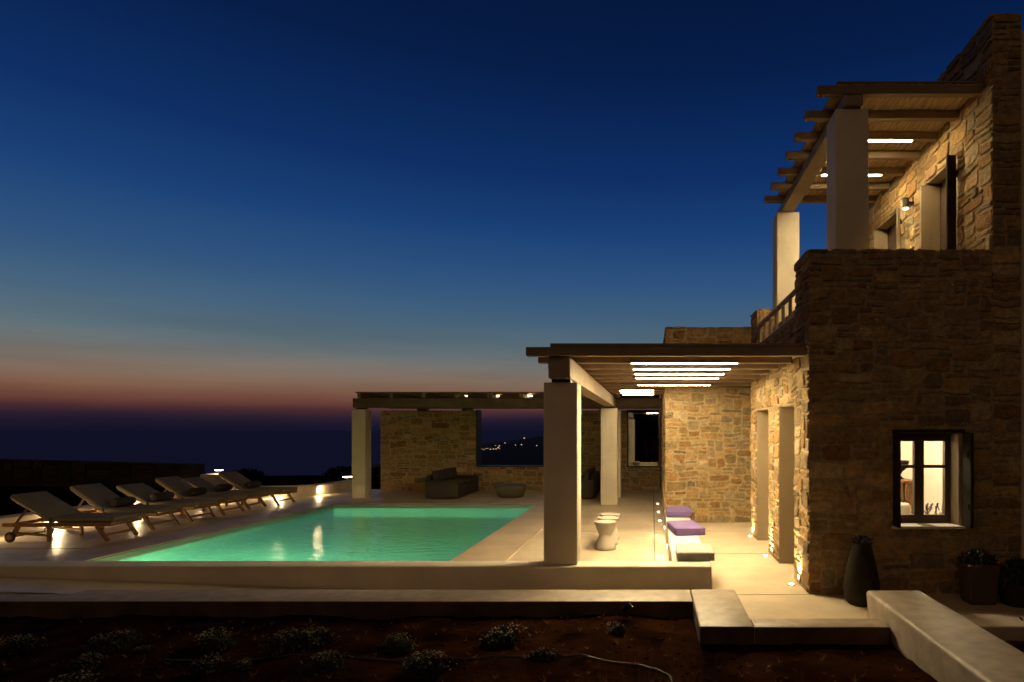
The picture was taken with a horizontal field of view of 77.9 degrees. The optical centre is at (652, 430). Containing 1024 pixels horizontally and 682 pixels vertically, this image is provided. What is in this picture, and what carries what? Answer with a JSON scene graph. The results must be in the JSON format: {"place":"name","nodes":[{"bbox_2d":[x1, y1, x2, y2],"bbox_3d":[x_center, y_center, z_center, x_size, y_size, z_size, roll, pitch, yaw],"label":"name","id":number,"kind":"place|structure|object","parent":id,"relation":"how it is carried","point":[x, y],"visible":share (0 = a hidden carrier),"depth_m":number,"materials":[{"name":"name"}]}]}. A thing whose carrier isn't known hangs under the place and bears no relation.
{"place":"outdoors","nodes":[
{"label":"outdoors","id":0,"kind":"place"},
{"bbox_2d":[200,469,233,486],"bbox_3d":[-17.070,1.905,24.200,1.200,0.830,1.200,0,0,0],"label":"garden lamp","id":1,"kind":"object","parent":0,"point":[215,478],"visible":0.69,"depth_m":23.69,"materials":[{"name":"grey metal"}]},
{"bbox_2d":[0,431,660,560],"bbox_3d":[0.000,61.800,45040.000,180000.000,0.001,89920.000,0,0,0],"label":"sea","id":2,"kind":"structure","parent":0,"point":[282,453],"depth_m":2274.37,"materials":[{"name":"blue liquid"}]},
{"bbox_2d":[0,611,903,681],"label":"dry weeds","id":3,"kind":"object","parent":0,"point":[418,645],"visible":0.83,"depth_m":4.97,"materials":[{"name":"brown plant"}]},
{"bbox_2d":[350,433,660,471],"bbox_3d":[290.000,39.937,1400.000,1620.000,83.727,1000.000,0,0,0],"label":"hill","id":4,"kind":"structure","parent":0,"point":[528,452],"depth_m":1113.60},
{"bbox_2d":[0,475,1023,681],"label":"soil","id":5,"kind":"structure","parent":0,"point":[809,665],"depth_m":5.15,"materials":[{"name":"brown soil"}]},
{"bbox_2d":[0,634,52,655],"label":"flower mound","id":6,"kind":"object","parent":5,"relation":"on","point":[19,645],"visible":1,"depth_m":5.12,"materials":[{"name":"green plant"}]},
{"bbox_2d":[46,670,104,681],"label":"flower mound","id":7,"kind":"object","parent":5,"relation":"on","point":[82,678],"visible":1,"depth_m":4.37,"materials":[{"name":"green plant"}]},
{"bbox_2d":[66,652,107,673],"bbox_3d":[-4.389,1.790,4.769,0.292,0.120,0.228,0,0,31],"label":"flower mound","id":8,"kind":"object","parent":5,"relation":"on","point":[82,663],"visible":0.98,"depth_m":4.72,"materials":[{"name":"green plant"}]},
{"bbox_2d":[0,459,204,487],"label":"dry stone wall","id":9,"kind":"structure","parent":5,"relation":"on","point":[46,473],"depth_m":24.97,"materials":[{"name":"brown stone"}]},
{"bbox_2d":[82,627,144,655],"bbox_3d":[-4.579,1.774,5.229,0.312,0.151,0.451,0,0,16],"label":"flower mound","id":10,"kind":"object","parent":5,"relation":"on","point":[113,642],"visible":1,"depth_m":5.19,"materials":[{"name":"green plant"}]},
{"bbox_2d":[134,645,157,653],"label":"flower mound","id":11,"kind":"object","parent":5,"relation":"on","point":[145,649],"visible":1,"depth_m":5.09,"materials":[{"name":"green plant"}]},
{"bbox_2d":[188,654,223,676],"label":"flower mound","id":12,"kind":"object","parent":5,"relation":"on","point":[202,667],"visible":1,"depth_m":4.67,"materials":[{"name":"green plant"}]},
{"bbox_2d":[194,627,239,654],"bbox_3d":[-3.703,1.768,5.229,0.319,0.164,0.494,0,0,-22],"label":"flower mound","id":13,"kind":"object","parent":5,"relation":"on","point":[219,640],"visible":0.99,"depth_m":5.16,"materials":[{"name":"green plant"}]},
{"bbox_2d":[231,657,253,670],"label":"flower mound","id":14,"kind":"object","parent":5,"relation":"on","point":[242,664],"visible":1,"depth_m":4.77,"materials":[{"name":"green plant"}]},
{"bbox_2d":[231,468,265,476],"bbox_3d":[-20.468,2.089,30.953,1.818,0.512,1.364,0,0,0],"label":"scrub bush","id":15,"kind":"object","parent":5,"relation":"on","point":[244,472],"visible":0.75,"depth_m":30.90,"materials":[{"name":"green plant"}]},
{"bbox_2d":[258,624,339,660],"bbox_3d":[-2.956,1.749,5.165,0.602,0.201,0.416,0,0,-30],"label":"flower mound","id":16,"kind":"object","parent":5,"relation":"on","point":[304,640],"visible":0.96,"depth_m":5.11,"materials":[{"name":"green plant"}]},
{"bbox_2d":[296,650,346,675],"bbox_3d":[-2.525,1.782,4.743,0.408,0.136,0.263,0,0,-44],"label":"flower mound","id":17,"kind":"object","parent":5,"relation":"on","point":[327,663],"visible":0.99,"depth_m":4.70,"materials":[{"name":"green plant"}]},
{"bbox_2d":[322,465,351,476],"bbox_3d":[-15.477,2.005,30.988,2.183,0.552,1.769,0,0,0],"label":"scrub bush","id":18,"kind":"object","parent":5,"relation":"on","point":[339,471],"visible":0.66,"depth_m":30.64,"materials":[{"name":"green plant"}]},
{"bbox_2d":[371,467,380,478],"bbox_3d":[-13.160,2.027,30.030,2.718,0.652,1.952,0,0,0],"label":"scrub bush","id":19,"kind":"object","parent":5,"relation":"on","point":[375,472],"visible":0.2,"depth_m":29.55,"materials":[{"name":"green plant"}]},
{"bbox_2d":[379,632,416,654],"bbox_3d":[-2.140,1.785,5.205,0.387,0.130,0.267,0,0,38],"label":"flower mound","id":20,"kind":"object","parent":5,"relation":"on","point":[399,644],"visible":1,"depth_m":5.15,"materials":[{"name":"green plant"}]},
{"bbox_2d":[165,653,671,681],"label":"irrigation hose","id":21,"kind":"object","parent":5,"relation":"on","point":[667,674],"visible":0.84,"depth_m":4.94,"materials":[{"name":"grey plastic"}]},
{"bbox_2d":[398,649,456,679],"bbox_3d":[-1.721,1.771,4.694,0.473,0.157,0.305,0,0,23],"label":"flower mound","id":22,"kind":"object","parent":5,"relation":"on","point":[425,666],"visible":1,"depth_m":4.65,"materials":[{"name":"green plant"}]},
{"bbox_2d":[0,589,889,644],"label":"planter kerb","id":23,"kind":"structure","parent":5,"relation":"on","point":[717,616],"depth_m":6.13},
{"bbox_2d":[479,622,529,649],"bbox_3d":[-1.283,1.760,5.314,0.342,0.180,0.437,0,0,31],"label":"flower mound","id":24,"kind":"object","parent":5,"relation":"on","point":[503,637],"visible":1,"depth_m":5.27,"materials":[{"name":"green plant"}]},
{"bbox_2d":[525,647,562,660],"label":"flower mound","id":25,"kind":"object","parent":5,"relation":"on","point":[546,654],"visible":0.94,"depth_m":4.93,"materials":[{"name":"green plant"}]},
{"bbox_2d":[607,621,625,635],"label":"flower mound","id":26,"kind":"object","parent":5,"relation":"on","point":[618,628],"visible":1,"depth_m":5.58,"materials":[{"name":"green plant"}]},
{"bbox_2d":[621,601,632,617],"bbox_3d":[-0.246,1.765,6.000,0.116,0.211,0.076,0,0,0],"label":"garden spotlight","id":27,"kind":"object","parent":5,"relation":"on","point":[628,605],"visible":0.94,"depth_m":5.98,"materials":[{"name":"grey metal"}]},
{"bbox_2d":[575,645,717,681],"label":"grass tussock","id":28,"kind":"object","parent":5,"relation":"on","point":[660,670],"depth_m":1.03,"materials":[{"name":"green plant"}]},
{"bbox_2d":[867,590,1023,681],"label":"garden wall","id":29,"kind":"structure","parent":5,"relation":"on","point":[936,640],"depth_m":4.67,"materials":[{"name":"beige concrete"}]},
{"bbox_2d":[959,614,1023,640],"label":"path kerb","id":30,"kind":"structure","parent":5,"relation":"on","point":[1006,627],"depth_m":5.65,"materials":[{"name":"beige concrete"}]},
{"bbox_2d":[0,489,1023,618],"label":"deck","id":31,"kind":"structure","parent":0,"point":[639,517],"depth_m":9.32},
{"bbox_2d":[2,491,141,542],"bbox_3d":[-9.651,1.424,10.280,1.721,0.785,0.728,0,0,-3],"label":"sun lounger","id":32,"kind":"object","parent":31,"relation":"on","point":[46,506],"visible":1,"depth_m":10.04,"materials":[{"name":"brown wood"}]},
{"bbox_2d":[70,483,182,529],"bbox_3d":[-9.841,1.407,11.460,1.721,0.820,0.728,0,0,-1],"label":"sun lounger","id":33,"kind":"object","parent":31,"relation":"on","point":[98,496],"visible":0.56,"depth_m":11.29,"materials":[{"name":"brown wood"}]},
{"bbox_2d":[109,496,135,506],"bbox_3d":[-9.890,1.325,11.480,0.176,0.176,0.460,0,0,-1],"label":"bolster","id":34,"kind":"object","parent":33,"relation":"on","point":[122,501],"visible":1,"depth_m":11.39,"materials":[{"name":"brown fabric"}]},
{"bbox_2d":[116,483,218,521],"bbox_3d":[-9.844,1.448,12.455,1.721,0.737,0.728,0,0,2],"label":"sun lounger","id":35,"kind":"object","parent":31,"relation":"on","point":[141,493],"visible":0.52,"depth_m":12.27,"materials":[{"name":"beige fabric"}]},
{"bbox_2d":[150,491,174,500],"bbox_3d":[-9.910,1.325,12.430,0.176,0.176,0.460,0,0,2],"label":"bolster","id":36,"kind":"object","parent":35,"relation":"on","point":[162,496],"visible":1,"depth_m":12.35,"materials":[{"name":"brown fabric"}]},
{"bbox_2d":[0,480,351,535],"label":"deck parapet","id":37,"kind":"structure","parent":31,"relation":"on","point":[323,488],"depth_m":16.67,"materials":[{"name":"paint"}]},
{"bbox_2d":[155,476,247,514],"bbox_3d":[-9.900,1.413,13.440,1.721,0.808,0.728,0,0,1],"label":"sun lounger","id":38,"kind":"object","parent":31,"relation":"on","point":[178,486],"visible":0.53,"depth_m":13.28,"materials":[{"name":"beige fabric"}]},
{"bbox_2d":[186,487,206,495],"bbox_3d":[-9.960,1.325,13.430,0.176,0.176,0.460,0,0,1],"label":"bolster","id":39,"kind":"object","parent":38,"relation":"on","point":[196,491],"visible":1,"depth_m":13.34,"materials":[{"name":"brown fabric"}]},
{"bbox_2d":[177,477,269,509],"bbox_3d":[-9.966,1.454,14.315,1.721,0.725,0.728,0,0,-2],"label":"sun lounger","id":40,"kind":"object","parent":31,"relation":"on","point":[195,482],"visible":0.35,"depth_m":14.23,"materials":[{"name":"beige fabric"}]},
{"bbox_2d":[214,483,232,491],"bbox_3d":[-10.010,1.325,14.350,0.176,0.176,0.460,0,0,-2],"label":"bolster","id":41,"kind":"object","parent":40,"relation":"on","point":[222,487],"visible":1,"depth_m":14.22,"materials":[{"name":"brown fabric"}]},
{"bbox_2d":[218,471,297,504],"bbox_3d":[-9.793,1.419,15.205,1.721,0.797,0.728,0,0,2],"label":"sun lounger","id":42,"kind":"object","parent":31,"relation":"on","point":[236,480],"visible":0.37,"depth_m":15.02,"materials":[{"name":"beige fabric"}]},
{"bbox_2d":[244,481,261,487],"bbox_3d":[-9.860,1.325,15.180,0.176,0.176,0.460,0,0,2],"label":"bolster","id":43,"kind":"object","parent":42,"relation":"on","point":[251,484],"visible":1,"depth_m":15.07,"materials":[{"name":"brown fabric"}]},
{"bbox_2d":[27,502,543,560],"bbox_3d":[-5.290,1.788,11.345,6.580,0.021,8.150,0,0,0],"label":"pool coping","id":44,"kind":"object","parent":31,"relation":"on","point":[508,541],"visible":0.58,"depth_m":10.43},
{"bbox_2d":[93,505,535,560],"bbox_3d":[-5.280,2.553,11.135,5.000,1.495,7.730,0,0,0],"label":"pool basin","id":45,"kind":"object","parent":31,"relation":"in","point":[170,545],"visible":0.1,"depth_m":12.52,"materials":[{"name":"green tile"}]},
{"bbox_2d":[118,508,530,560],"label":"pool water","id":46,"kind":"structure","parent":45,"relation":"in","point":[390,534],"depth_m":10.88,"materials":[{"name":"teal liquid"}]},
{"bbox_2d":[0,561,711,589],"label":"wall","id":47,"kind":"structure","parent":31,"relation":"on","point":[520,575],"depth_m":6.96,"materials":[{"name":"paint"}]},
{"bbox_2d":[425,467,478,497],"bbox_3d":[-5.550,1.413,17.150,0.880,0.713,1.940,0,0,0],"label":"rattan sofa","id":48,"kind":"object","parent":31,"relation":"on","point":[447,483],"visible":1,"depth_m":16.32,"materials":[{"name":"brown wicker"}]},
{"bbox_2d":[142,518,839,594],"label":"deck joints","id":49,"kind":"object","parent":31,"relation":"on","point":[715,553],"visible":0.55,"depth_m":9.00,"materials":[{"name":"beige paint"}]},
{"bbox_2d":[352,392,660,497],"bbox_3d":[-3.875,0.384,17.600,8.230,2.832,2.800,0,0,0],"label":"pergola","id":50,"kind":"object","parent":31,"relation":"on","point":[363,402],"visible":0.84,"depth_m":16.36,"materials":[{"name":"paint"}]},
{"bbox_2d":[494,484,526,497],"bbox_3d":[-3.860,1.635,16.750,0.880,0.330,0.880,0,0,0],"label":"drum table","id":51,"kind":"object","parent":31,"relation":"on","point":[510,490],"visible":1,"depth_m":16.43,"materials":[{"name":"brown"}]},
{"bbox_2d":[381,409,659,490],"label":"stone screen wall","id":52,"kind":"structure","parent":31,"relation":"on","point":[418,446],"depth_m":18.50,"materials":[{"name":"brown stone"}]},
{"bbox_2d":[594,520,615,550],"bbox_3d":[-0.715,1.588,9.350,0.342,0.424,0.342,0,0,0],"label":"stool","id":53,"kind":"object","parent":31,"relation":"on","point":[605,540],"visible":1,"depth_m":9.24,"materials":[{"name":"ceramic"}]},
{"bbox_2d":[597,516,618,544],"bbox_3d":[-0.700,1.588,9.760,0.342,0.424,0.342,0,0,-17],"label":"stool","id":54,"kind":"object","parent":31,"relation":"on","point":[615,518],"visible":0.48,"depth_m":9.70,"materials":[{"name":"ceramic"}]},
{"bbox_2d":[600,513,619,539],"bbox_3d":[-0.700,1.588,10.180,0.342,0.424,0.342,0,0,-40],"label":"stool","id":55,"kind":"object","parent":31,"relation":"on","point":[612,514],"visible":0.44,"depth_m":10.10,"materials":[{"name":"ceramic"}]},
{"bbox_2d":[653,491,654,560],"bbox_3d":[0.035,1.798,12.860,0.014,0.004,11.180,0,0,0],"label":"drain slot","id":56,"kind":"object","parent":31,"relation":"on","point":[654,528],"visible":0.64,"depth_m":10.69,"materials":[{"name":"grey metal"}]},
{"bbox_2d":[526,343,806,563],"bbox_3d":[0.495,0.411,11.900,3.810,2.778,10.100,0,0,0],"label":"pergola","id":57,"kind":"object","parent":31,"relation":"on","point":[602,373],"visible":0.92,"depth_m":7.02,"materials":[{"name":"paint"}]},
{"bbox_2d":[664,509,700,560],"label":"bench wall","id":58,"kind":"structure","parent":31,"relation":"on","point":[672,539],"depth_m":8.75,"materials":[{"name":"paint"}]},
{"bbox_2d":[666,506,691,516],"bbox_3d":[0.475,1.469,11.200,0.451,0.126,0.711,0,0,0],"label":"cushion","id":59,"kind":"object","parent":58,"relation":"on","point":[678,511],"visible":1,"depth_m":10.85,"materials":[{"name":"purple fabric"}]},
{"bbox_2d":[667,520,705,535],"bbox_3d":[0.505,1.470,9.360,0.451,0.123,0.811,0,0,-8],"label":"cushion","id":60,"kind":"object","parent":58,"relation":"on","point":[684,527],"visible":1,"depth_m":9.02,"materials":[{"name":"purple fabric"}]},
{"bbox_2d":[675,543,714,560],"bbox_3d":[0.515,1.474,7.500,0.451,0.116,0.591,0,0,0],"label":"cushion","id":61,"kind":"object","parent":58,"relation":"on","point":[694,552],"visible":1,"depth_m":7.22,"materials":[{"name":"beige fabric"}]},
{"bbox_2d":[660,327,750,522],"bbox_3d":[3.118,-0.097,15.259,5.764,3.895,6.482,0,0,0],"label":"stone annex","id":62,"kind":"object","parent":31,"relation":"on","point":[705,465],"visible":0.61,"depth_m":12.04,"materials":[{"name":"beige stone"}]},
{"bbox_2d":[843,535,879,606],"bbox_3d":[2.180,1.441,6.400,0.364,0.719,0.364,0,0,0],"label":"tall vase","id":63,"kind":"object","parent":31,"relation":"on","point":[861,577],"visible":0.99,"depth_m":6.29,"materials":[{"name":"black ceramic"}]},
{"bbox_2d":[750,13,1023,593],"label":"stone villa","id":64,"kind":"object","parent":31,"relation":"on","point":[907,327],"visible":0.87,"depth_m":6.77,"materials":[{"name":"stone"}]},
{"bbox_2d":[757,408,768,539],"bbox_3d":[1.900,0.733,9.590,0.356,2.154,1.028,0,0,0],"label":"doorway","id":65,"kind":"structure","parent":64,"relation":"in","point":[763,414],"depth_m":10.09,"materials":[{"name":"beige paint"}]},
{"bbox_2d":[779,404,794,573],"bbox_3d":[1.900,0.736,7.890,0.356,2.148,0.928,0,0,0],"label":"doorway","id":66,"kind":"structure","parent":64,"relation":"in","point":[786,412],"depth_m":8.34,"materials":[{"name":"beige paint"}]},
{"bbox_2d":[764,81,983,322],"bbox_3d":[2.820,-2.561,8.850,1.891,2.802,3.800,0,0,0],"label":"pergola","id":67,"kind":"object","parent":64,"relation":"on","point":[865,142],"visible":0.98,"depth_m":7.49,"materials":[{"name":"paint"}]},
{"bbox_2d":[875,207,900,249],"bbox_3d":[3.904,-2.272,9.780,0.324,2.224,1.048,0,0,0],"label":"terrace doorway","id":68,"kind":"structure","parent":64,"relation":"in","point":[889,225],"depth_m":10.03,"materials":[{"name":"beige paint"}]},
{"bbox_2d":[901,478,911,510],"bbox_3d":[3.085,1.210,8.180,0.690,1.140,0.440,0,0,0],"label":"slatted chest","id":69,"kind":"object","parent":64,"relation":"in","point":[906,490],"visible":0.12,"depth_m":7.98,"materials":[{"name":"brown wood"}]},
{"bbox_2d":[901,460,908,478],"bbox_3d":[3.260,0.515,8.150,0.280,0.245,0.280,0,0,0],"label":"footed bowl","id":70,"kind":"object","parent":69,"relation":"on","point":[904,462],"visible":0.22,"depth_m":8.05,"materials":[{"name":"white ceramic"}]},
{"bbox_2d":[911,503,941,513],"bbox_3d":[3.325,1.309,7.350,0.468,0.943,0.170,0,0,0],"label":"lavender bunch","id":71,"kind":"object","parent":64,"relation":"in","point":[929,509],"visible":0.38,"depth_m":7.34,"materials":[{"name":"purple plant"}]},
{"bbox_2d":[892,429,973,528],"bbox_3d":[3.034,0.530,6.792,0.812,1.090,0.495,0,0,0],"label":"window","id":72,"kind":"structure","parent":64,"relation":"in","point":[949,518],"depth_m":6.85,"materials":[{"name":"brown paint"}]},
{"bbox_2d":[925,155,957,249],"bbox_3d":[3.904,-2.277,7.990,0.324,2.234,0.888,0,0,0],"label":"terrace doorway","id":73,"kind":"structure","parent":64,"relation":"in","point":[939,179],"depth_m":8.26,"materials":[{"name":"beige paint"}]},
{"bbox_2d":[956,548,999,604],"bbox_3d":[3.417,1.511,6.450,0.422,0.577,0.368,0,0,0],"label":"clay planter","id":74,"kind":"object","parent":31,"relation":"on","point":[978,574],"visible":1,"depth_m":6.33,"materials":[{"name":"brown ceramic"}]},
{"bbox_2d":[962,606,1012,612],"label":"paving slab","id":75,"kind":"structure","parent":31,"relation":"on","point":[986,609],"depth_m":6.14,"materials":[{"name":"beige stone"}]},
{"bbox_2d":[998,557,1023,607],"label":"potted bush","id":76,"kind":"object","parent":31,"relation":"on","point":[1011,585],"visible":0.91,"depth_m":6.28,"materials":[{"name":"green plant"}]},
{"bbox_2d":[0,0,1023,430],"label":"sky","id":77,"kind":"structure","parent":0,"point":[216,215],"materials":[{"name":"blue"}]},
{"bbox_2d":[581,467,599,497],"bbox_3d":[-1.980,1.413,17.150,0.880,0.713,1.940,0,0,0],"label":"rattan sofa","id":78,"kind":"object","parent":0,"point":[590,482],"visible":0.67,"depth_m":16.30,"materials":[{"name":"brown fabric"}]},
{"bbox_2d":[901,503,911,513],"bbox_3d":[3.050,1.060,7.690,0.380,0.317,0.194,0,0,0],"label":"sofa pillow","id":79,"kind":"object","parent":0,"point":[905,508],"visible":0.27,"depth_m":7.64,"materials":[{"name":"beige fabric"}]}
]}

